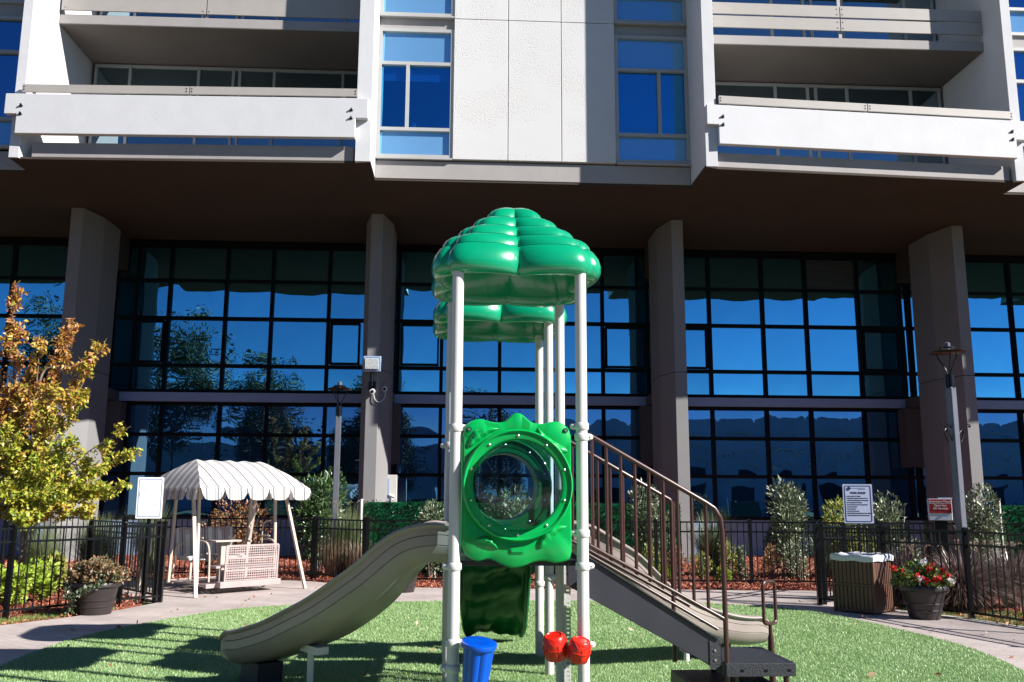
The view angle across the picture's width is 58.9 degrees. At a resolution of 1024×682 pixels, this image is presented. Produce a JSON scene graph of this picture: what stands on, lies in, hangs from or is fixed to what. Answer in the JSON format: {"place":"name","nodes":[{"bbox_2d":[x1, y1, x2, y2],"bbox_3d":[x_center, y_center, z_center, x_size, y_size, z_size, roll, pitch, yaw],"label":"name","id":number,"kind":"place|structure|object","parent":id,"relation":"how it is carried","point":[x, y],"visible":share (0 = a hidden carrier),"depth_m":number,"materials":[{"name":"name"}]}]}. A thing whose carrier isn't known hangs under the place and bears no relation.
{"place":"outdoors","nodes":[
{"label":"outdoors","id":0,"kind":"place"},
{"bbox_2d":[15,521,77,563],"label":"ornamental grass","id":1,"kind":"object","parent":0,"point":[41,550],"depth_m":16.63,"materials":[{"name":"green plant"}]},
{"bbox_2d":[62,513,138,562],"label":"ornamental grass","id":2,"kind":"object","parent":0,"point":[82,544],"depth_m":17.19,"materials":[{"name":"green plant"}]},
{"bbox_2d":[121,501,173,574],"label":"ornamental grass","id":3,"kind":"object","parent":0,"point":[152,521],"depth_m":19.40,"materials":[{"name":"green plant"}]},
{"bbox_2d":[316,498,377,572],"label":"ornamental grass","id":4,"kind":"object","parent":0,"point":[347,531],"depth_m":19.18,"materials":[{"name":"beige plant"}]},
{"bbox_2d":[341,539,371,566],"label":"ornamental grass","id":5,"kind":"object","parent":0,"point":[350,553],"depth_m":18.66,"materials":[{"name":"beige plant"}]},
{"bbox_2d":[61,587,831,606],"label":"ground","id":6,"kind":"structure","parent":0,"point":[146,603],"depth_m":14.65,"materials":[{"name":"soil"}]},
{"bbox_2d":[0,0,1023,562],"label":"office building","id":7,"kind":"structure","parent":6,"relation":"on","point":[228,228],"depth_m":24.79,"materials":[{"name":"beige paint"}]},
{"bbox_2d":[0,15,22,149],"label":"window","id":8,"kind":"structure","parent":7,"relation":"in","point":[10,26],"depth_m":22.06,"materials":[{"name":"blue glass"}]},
{"bbox_2d":[0,0,24,4],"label":"window","id":9,"kind":"structure","parent":7,"relation":"in","point":[1,1],"depth_m":22.28,"materials":[{"name":"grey glass"}]},
{"bbox_2d":[0,400,101,517],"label":"window","id":10,"kind":"structure","parent":7,"relation":"in","point":[32,432],"depth_m":26.12,"materials":[{"name":"blue glass"}]},
{"bbox_2d":[0,242,117,389],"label":"window","id":11,"kind":"structure","parent":7,"relation":"in","point":[39,267],"depth_m":26.88,"materials":[{"name":"blue glass"}]},
{"bbox_2d":[88,64,357,148],"bbox_3d":[-7.472,-5.694,24.025,7.220,3.280,0.080,1,-10,-3],"label":"window","id":12,"kind":"structure","parent":7,"relation":"in","point":[104,74],"depth_m":24.17,"materials":[{"name":"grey glass"}]},
{"bbox_2d":[99,12,359,22],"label":"window","id":13,"kind":"structure","parent":7,"relation":"in","point":[101,13],"depth_m":24.54,"materials":[{"name":"grey glass"}]},
{"bbox_2d":[99,401,360,518],"bbox_3d":[-7.833,3.458,26.367,8.000,3.350,0.120,1,-10,-3],"label":"window","id":14,"kind":"structure","parent":7,"relation":"in","point":[297,440],"depth_m":26.46,"materials":[{"name":"blue glass"}]},
{"bbox_2d":[109,244,365,393],"bbox_3d":[-7.816,-0.656,27.079,8.000,4.460,0.120,1,-10,-3],"label":"window","id":15,"kind":"structure","parent":7,"relation":"in","point":[238,319],"depth_m":27.07,"materials":[{"name":"blue glass"}]},
{"bbox_2d":[363,356,380,389],"bbox_3d":[-3.659,0.825,23.702,0.460,0.883,0.369,1,-10,-3],"label":"floodlight","id":16,"kind":"object","parent":7,"relation":"attached to","point":[371,364],"visible":1,"depth_m":23.60,"materials":[{"name":"grey metal"}]},
{"bbox_2d":[369,388,385,401],"bbox_3d":[-3.531,1.446,23.886,0.197,0.367,0.718,-5,-11,27],"label":"security camera","id":17,"kind":"object","parent":7,"relation":"attached to","point":[372,391],"visible":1,"depth_m":23.61,"materials":[{"name":"white plastic"}]},
{"bbox_2d":[387,475,396,501],"bbox_3d":[-3.333,4.218,24.464,0.438,1.300,0.260,1,-10,-3],"label":"utility box","id":18,"kind":"object","parent":7,"relation":"attached to","point":[392,488],"visible":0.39,"depth_m":24.44,"materials":[{"name":"paint"}]},
{"bbox_2d":[387,479,388,500],"bbox_3d":[-3.379,4.007,24.420,0.140,0.600,0.011,1,-10,-3],"label":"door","id":19,"kind":"structure","parent":18,"relation":"in","point":[388,479],"depth_m":24.41,"materials":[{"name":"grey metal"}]},
{"bbox_2d":[376,27,454,159],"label":"window","id":20,"kind":"structure","parent":7,"relation":"in","point":[415,95],"depth_m":22.51,"materials":[{"name":"blue glass"}]},
{"bbox_2d":[380,0,454,18],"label":"window","id":21,"kind":"structure","parent":7,"relation":"in","point":[405,7],"depth_m":22.91,"materials":[{"name":"blue glass"}]},
{"bbox_2d":[393,249,651,396],"bbox_3d":[0.272,-0.549,27.510,8.320,4.460,0.120,1,-10,-3],"label":"window","id":22,"kind":"structure","parent":7,"relation":"in","point":[620,295],"depth_m":27.42,"materials":[{"name":"blue glass"}]},
{"bbox_2d":[391,404,653,503],"bbox_3d":[0.255,3.565,26.799,8.320,3.350,0.120,1,-10,-3],"label":"window","id":23,"kind":"structure","parent":7,"relation":"in","point":[420,470],"depth_m":26.82,"materials":[{"name":"blue glass"}]},
{"bbox_2d":[613,0,685,23],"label":"window","id":24,"kind":"structure","parent":7,"relation":"in","point":[653,11],"depth_m":23.25,"materials":[{"name":"blue glass"}]},
{"bbox_2d":[614,35,690,163],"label":"window","id":25,"kind":"structure","parent":7,"relation":"in","point":[652,94],"depth_m":22.83,"materials":[{"name":"blue glass"}]},
{"bbox_2d":[683,254,915,398],"bbox_3d":[8.369,-0.442,27.942,8.020,4.460,0.120,1,-10,-3],"label":"window","id":26,"kind":"structure","parent":7,"relation":"in","point":[770,335],"depth_m":27.97,"materials":[{"name":"blue glass"}]},
{"bbox_2d":[688,406,924,520],"bbox_3d":[8.353,3.672,27.231,8.020,3.350,0.120,1,-10,-3],"label":"window","id":27,"kind":"structure","parent":7,"relation":"in","point":[735,452],"depth_m":27.29,"materials":[{"name":"blue glass"}]},
{"bbox_2d":[712,0,935,40],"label":"window","id":28,"kind":"structure","parent":7,"relation":"in","point":[912,4],"depth_m":25.53,"materials":[{"name":"blue glass"}]},
{"bbox_2d":[715,82,945,163],"bbox_3d":[8.436,-5.483,24.874,7.020,3.280,0.081,1,-10,-3],"label":"window","id":29,"kind":"structure","parent":7,"relation":"in","point":[903,96],"depth_m":25.06,"materials":[{"name":"glass"}]},
{"bbox_2d":[908,259,1023,400],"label":"window","id":30,"kind":"structure","parent":7,"relation":"in","point":[995,288],"depth_m":28.32,"materials":[{"name":"blue glass"}]},
{"bbox_2d":[921,409,1023,519],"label":"window","id":31,"kind":"structure","parent":7,"relation":"in","point":[1001,431],"depth_m":27.65,"materials":[{"name":"blue glass"}]},
{"bbox_2d":[1008,0,1023,36],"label":"window","id":32,"kind":"structure","parent":7,"relation":"in","point":[1016,7],"depth_m":23.78,"materials":[{"name":"blue glass"}]},
{"bbox_2d":[1013,47,1023,154],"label":"window","id":33,"kind":"structure","parent":7,"relation":"in","point":[1018,52],"depth_m":23.51,"materials":[{"name":"blue glass"}]},
{"bbox_2d":[0,554,1022,625],"bbox_3d":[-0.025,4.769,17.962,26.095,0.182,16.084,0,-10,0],"label":"wood chip mulch","id":34,"kind":"object","parent":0,"point":[687,585],"visible":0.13,"depth_m":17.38,"materials":[{"name":"brown wood"}]},
{"bbox_2d":[0,564,5,596],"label":"leafy plant","id":35,"kind":"object","parent":34,"relation":"on","point":[2,579],"visible":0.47,"depth_m":13.64,"materials":[{"name":"green plant"}]},
{"bbox_2d":[0,560,36,606],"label":"leafy plant","id":36,"kind":"object","parent":34,"relation":"on","point":[21,581],"visible":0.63,"depth_m":13.79,"materials":[{"name":"green plant"}]},
{"bbox_2d":[25,555,59,600],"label":"leafy plant","id":37,"kind":"object","parent":34,"relation":"on","point":[39,576],"visible":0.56,"depth_m":14.46,"materials":[{"name":"green plant"}]},
{"bbox_2d":[39,549,67,593],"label":"leafy plant","id":38,"kind":"object","parent":34,"relation":"on","point":[57,558],"visible":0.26,"depth_m":15.50,"materials":[{"name":"green plant"}]},
{"bbox_2d":[0,281,143,602],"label":"autumn tree","id":39,"kind":"object","parent":34,"relation":"on","point":[33,491],"visible":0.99,"depth_m":14.41,"materials":[{"name":"yellow plant"}]},
{"bbox_2d":[0,521,167,618],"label":"metal fence","id":40,"kind":"object","parent":34,"relation":"on","point":[12,542],"visible":0.88,"depth_m":13.23,"materials":[{"name":"black metal"}]},
{"bbox_2d":[135,477,163,600],"bbox_3d":[-5.904,3.196,14.678,0.400,1.957,0.074,2,-10,-12],"label":"notice board","id":41,"kind":"object","parent":34,"relation":"on","point":[149,502],"visible":0.99,"depth_m":14.74,"materials":[{"name":"white metal"}]},
{"bbox_2d":[0,515,315,578],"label":"metal fence","id":42,"kind":"object","parent":34,"relation":"on","point":[209,522],"visible":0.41,"depth_m":18.85,"materials":[{"name":"black metal"}]},
{"bbox_2d":[202,497,272,569],"bbox_3d":[-6.133,4.302,20.329,1.834,1.774,1.310,0,-10,0],"label":"shrub","id":43,"kind":"object","parent":34,"relation":"on","point":[240,506],"visible":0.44,"depth_m":20.40,"materials":[{"name":"brown plant"}]},
{"bbox_2d":[290,467,350,569],"bbox_3d":[-4.460,4.131,21.178,1.417,2.407,1.414,0,-10,0],"label":"laurel bush","id":44,"kind":"object","parent":34,"relation":"on","point":[315,503],"visible":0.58,"depth_m":21.00,"materials":[{"name":"green plant"}]},
{"bbox_2d":[317,535,347,577],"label":"ornamental grass","id":45,"kind":"object","parent":34,"relation":"on","point":[331,561],"depth_m":18.88,"materials":[{"name":"beige plant"}]},
{"bbox_2d":[313,516,365,578],"bbox_3d":[-3.462,4.176,18.167,1.644,1.295,0.100,-8,-13,41],"label":"metal fence","id":46,"kind":"object","parent":34,"relation":"on","point":[317,528],"visible":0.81,"depth_m":18.26,"materials":[{"name":"black metal"}]},
{"bbox_2d":[327,381,352,542],"bbox_3d":[-3.832,2.969,19.781,0.570,4.200,0.570,2,-10,-8],"label":"street lamp","id":47,"kind":"object","parent":34,"relation":"on","point":[339,386],"visible":0.88,"depth_m":19.83,"materials":[{"name":"grey metal"}]},
{"bbox_2d":[359,499,362,546],"bbox_3d":[-3.254,4.210,19.465,0.075,1.612,0.075,0,-10,0],"label":"marker post","id":48,"kind":"object","parent":34,"relation":"on","point":[361,507],"visible":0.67,"depth_m":19.54,"materials":[{"name":"white plastic"}]},
{"bbox_2d":[362,499,443,574],"bbox_3d":[-2.069,4.275,19.713,2.484,1.670,0.157,0,-10,0],"label":"hedge panel","id":49,"kind":"object","parent":34,"relation":"on","point":[389,510],"visible":0.2,"depth_m":19.82,"materials":[{"name":"green plant"}]},
{"bbox_2d":[413,498,443,577],"bbox_3d":[-1.674,4.095,18.766,0.903,1.677,0.928,0,-10,0],"label":"shrub","id":50,"kind":"object","parent":34,"relation":"on","point":[428,508],"visible":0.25,"depth_m":18.73,"materials":[{"name":"green plant"}]},
{"bbox_2d":[484,483,531,519],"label":"shrub","id":51,"kind":"object","parent":34,"relation":"on","point":[509,512],"visible":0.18,"depth_m":18.89,"materials":[{"name":"green plant"}]},
{"bbox_2d":[0,601,1023,625],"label":"lawn grass","id":52,"kind":"structure","parent":34,"relation":"on","point":[70,613],"depth_m":12.75,"materials":[{"name":"green plant"}]},
{"bbox_2d":[477,501,682,574],"bbox_3d":[1.439,4.297,19.779,4.562,1.645,0.191,0,-10,0],"label":"hedge panel","id":53,"kind":"object","parent":34,"relation":"on","point":[615,517],"visible":0.08,"depth_m":19.87,"materials":[{"name":"green plant"}]},
{"bbox_2d":[365,517,815,584],"bbox_3d":[1.509,4.086,17.532,8.725,1.295,0.105,0,-10,1],"label":"metal fence","id":54,"kind":"object","parent":34,"relation":"on","point":[656,531],"visible":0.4,"depth_m":17.49,"materials":[{"name":"black metal"}]},
{"bbox_2d":[625,478,669,566],"bbox_3d":[2.907,3.965,19.206,0.972,2.141,0.995,3,-10,-14],"label":"shrub","id":55,"kind":"object","parent":34,"relation":"on","point":[642,503],"visible":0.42,"depth_m":19.15,"materials":[{"name":"green plant"}]},
{"bbox_2d":[641,542,659,567],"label":"shrub","id":56,"kind":"object","parent":34,"relation":"on","point":[646,555],"visible":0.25,"depth_m":18.45,"materials":[{"name":"green plant"}]},
{"bbox_2d":[658,564,670,578],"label":"shrub","id":57,"kind":"object","parent":34,"relation":"on","point":[659,566],"visible":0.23,"depth_m":17.77,"materials":[{"name":"green plant"}]},
{"bbox_2d":[666,547,687,581],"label":"shrub","id":58,"kind":"object","parent":34,"relation":"on","point":[684,560],"visible":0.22,"depth_m":18.34,"materials":[{"name":"green plant"}]},
{"bbox_2d":[689,550,714,579],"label":"shrub","id":59,"kind":"object","parent":34,"relation":"on","point":[697,568],"visible":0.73,"depth_m":18.39,"materials":[{"name":"green plant"}]},
{"bbox_2d":[714,565,731,582],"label":"shrub","id":60,"kind":"object","parent":34,"relation":"on","point":[729,572],"visible":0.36,"depth_m":17.77,"materials":[{"name":"green plant"}]},
{"bbox_2d":[717,536,737,578],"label":"shrub","id":61,"kind":"object","parent":34,"relation":"on","point":[728,563],"visible":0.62,"depth_m":18.39,"materials":[{"name":"green plant"}]},
{"bbox_2d":[735,543,748,579],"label":"shrub","id":62,"kind":"object","parent":34,"relation":"on","point":[741,561],"visible":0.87,"depth_m":18.39,"materials":[{"name":"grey plant"}]},
{"bbox_2d":[758,541,778,579],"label":"shrub","id":63,"kind":"object","parent":34,"relation":"on","point":[767,557],"visible":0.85,"depth_m":18.38,"materials":[{"name":"brown plant"}]},
{"bbox_2d":[761,475,812,578],"bbox_3d":[5.925,3.980,19.418,1.225,2.224,1.268,0,-10,0],"label":"laurel bush","id":64,"kind":"object","parent":34,"relation":"on","point":[787,509],"visible":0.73,"depth_m":19.26,"materials":[{"name":"green plant"}]},
{"bbox_2d":[780,537,812,582],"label":"shrub","id":65,"kind":"object","parent":34,"relation":"on","point":[799,564],"visible":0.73,"depth_m":18.25,"materials":[{"name":"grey plant"}]},
{"bbox_2d":[821,495,876,552],"bbox_3d":[7.077,4.137,19.071,1.160,1.813,1.148,0,-10,0],"label":"shrub","id":66,"kind":"object","parent":34,"relation":"on","point":[838,506],"visible":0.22,"depth_m":19.11,"materials":[{"name":"green plant"}]},
{"bbox_2d":[862,490,921,559],"bbox_3d":[8.112,4.139,19.427,1.341,1.895,1.247,0,-10,0],"label":"shrub","id":67,"kind":"object","parent":34,"relation":"on","point":[877,507],"visible":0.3,"depth_m":19.41,"materials":[{"name":"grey plant"}]},
{"bbox_2d":[817,519,1023,581],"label":"metal fence","id":68,"kind":"object","parent":34,"relation":"on","point":[926,527],"visible":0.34,"depth_m":17.23,"materials":[{"name":"black metal"}]},
{"bbox_2d":[927,498,952,567],"bbox_3d":[6.918,3.363,14.533,0.360,1.680,0.276,-3,-10,20],"label":"sign","id":69,"kind":"object","parent":34,"relation":"on","point":[940,514],"visible":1,"depth_m":14.53,"materials":[{"name":"red metal"}]},
{"bbox_2d":[929,342,970,564],"bbox_3d":[7.341,2.135,14.960,0.570,4.290,0.688,-4,-11,22],"label":"street lamp","id":70,"kind":"object","parent":34,"relation":"on","point":[953,425],"visible":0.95,"depth_m":15.00,"materials":[{"name":"grey metal"}]},
{"bbox_2d":[895,538,1023,610],"bbox_3d":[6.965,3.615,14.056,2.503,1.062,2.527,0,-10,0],"label":"ornamental grass","id":71,"kind":"object","parent":34,"relation":"on","point":[956,590],"depth_m":13.70,"materials":[{"name":"brown plant"}]},
{"bbox_2d":[965,482,1009,569],"bbox_3d":[8.749,3.627,16.817,0.842,2.016,0.894,0,-10,0],"label":"shrub","id":72,"kind":"object","parent":34,"relation":"on","point":[975,524],"visible":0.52,"depth_m":16.74,"materials":[{"name":"green plant"}]},
{"bbox_2d":[998,501,1003,542],"bbox_3d":[9.617,3.945,17.795,0.075,1.666,0.075,0,-10,0],"label":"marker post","id":73,"kind":"object","parent":34,"relation":"on","point":[1001,518],"visible":0.22,"depth_m":17.86,"materials":[{"name":"white plastic"}]},
{"bbox_2d":[996,503,1023,560],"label":"hedge panel","id":74,"kind":"object","parent":34,"relation":"on","point":[1014,514],"visible":0.38,"depth_m":18.04,"materials":[{"name":"green plant"}]},
{"bbox_2d":[0,580,1023,670],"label":"path","id":75,"kind":"structure","parent":0,"point":[17,640],"depth_m":12.96,"materials":[{"name":"beige concrete"}]},
{"bbox_2d":[61,554,131,615],"bbox_3d":[-5.941,3.474,12.946,0.884,0.862,0.835,8,-13,-38],"label":"planter","id":76,"kind":"object","parent":75,"relation":"on","point":[94,595],"visible":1,"depth_m":12.78,"materials":[{"name":"grey plastic"}]},
{"bbox_2d":[86,517,162,602],"bbox_3d":[-6.814,3.751,15.788,0.103,1.295,3.356,9,-13,-42],"label":"metal fence","id":77,"kind":"object","parent":75,"relation":"on","point":[157,564],"visible":0.51,"depth_m":15.30,"materials":[{"name":"black metal"}]},
{"bbox_2d":[137,459,310,597],"bbox_3d":[-5.260,3.358,16.626,2.168,2.318,2.308,-9,-13,42],"label":"canopy swing","id":78,"kind":"object","parent":75,"relation":"on","point":[195,480],"visible":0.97,"depth_m":16.29,"materials":[{"name":"beige paint"}]},
{"bbox_2d":[402,574,417,592],"bbox_3d":[-1.935,4.057,16.118,0.742,0.784,0.724,-8,-13,40],"label":"planter","id":79,"kind":"object","parent":75,"relation":"on","point":[410,588],"visible":0.02,"depth_m":15.95,"materials":[{"name":"brown plastic"}]},
{"bbox_2d":[0,599,1023,681],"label":"turf base","id":80,"kind":"object","parent":75,"relation":"on","point":[460,661],"visible":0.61,"depth_m":9.31,"materials":[{"name":"green plastic"}]},
{"bbox_2d":[218,208,795,681],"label":"play structure","id":81,"kind":"object","parent":80,"relation":"on","point":[514,274],"visible":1,"depth_m":7.11,"materials":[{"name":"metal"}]},
{"bbox_2d":[47,585,1020,676],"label":"fallen leaves","id":82,"kind":"object","parent":75,"relation":"on","point":[871,674],"visible":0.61,"depth_m":11.15,"materials":[{"name":"brown plant"}]},
{"bbox_2d":[842,484,873,551],"bbox_3d":[6.129,3.491,15.974,0.500,1.912,0.077,-1,-10,8],"label":"park rules sign","id":83,"kind":"object","parent":75,"relation":"on","point":[858,503],"visible":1,"depth_m":16.05,"materials":[{"name":"white"}]},
{"bbox_2d":[830,551,895,615],"bbox_3d":[5.256,3.609,13.567,0.704,0.853,0.704,9,-13,-42],"label":"waste bin","id":84,"kind":"object","parent":75,"relation":"on","point":[861,581],"visible":0.99,"depth_m":13.35,"materials":[{"name":"brown wood"}]},
{"bbox_2d":[818,520,911,604],"bbox_3d":[6.218,3.804,15.794,0.120,1.295,3.721,-9,-14,43],"label":"metal fence","id":85,"kind":"object","parent":75,"relation":"on","point":[906,524],"visible":0.45,"depth_m":15.30,"materials":[{"name":"black metal"}]},
{"bbox_2d":[813,523,1023,621],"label":"metal fence","id":86,"kind":"object","parent":75,"relation":"on","point":[965,544],"visible":0.78,"depth_m":12.83,"materials":[{"name":"black metal"}]},
{"bbox_2d":[889,558,955,619],"bbox_3d":[5.807,3.480,12.792,0.868,0.848,0.810,-7,-12,38],"label":"planter","id":87,"kind":"object","parent":75,"relation":"on","point":[925,591],"visible":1,"depth_m":12.61,"materials":[{"name":"grey plastic"}]},
{"bbox_2d":[890,610,1023,629],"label":"kerb","id":88,"kind":"structure","parent":75,"relation":"on","point":[979,621],"depth_m":12.36,"materials":[{"name":"concrete"}]},
{"bbox_2d":[681,507,735,575],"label":"ornamental grass","id":89,"kind":"object","parent":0,"point":[715,548],"depth_m":19.82,"materials":[{"name":"green plant"}]},
{"bbox_2d":[800,533,836,576],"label":"ornamental grass","id":90,"kind":"object","parent":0,"point":[811,539],"depth_m":19.54,"materials":[{"name":"plant"}]},
{"bbox_2d":[855,542,936,601],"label":"ornamental grass","id":91,"kind":"object","parent":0,"point":[896,563],"depth_m":14.71,"materials":[{"name":"brown plant"}]},
{"bbox_2d":[949,515,1019,563],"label":"ornamental grass","id":92,"kind":"object","parent":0,"point":[998,536],"depth_m":17.57,"materials":[{"name":"plant"}]}
]}

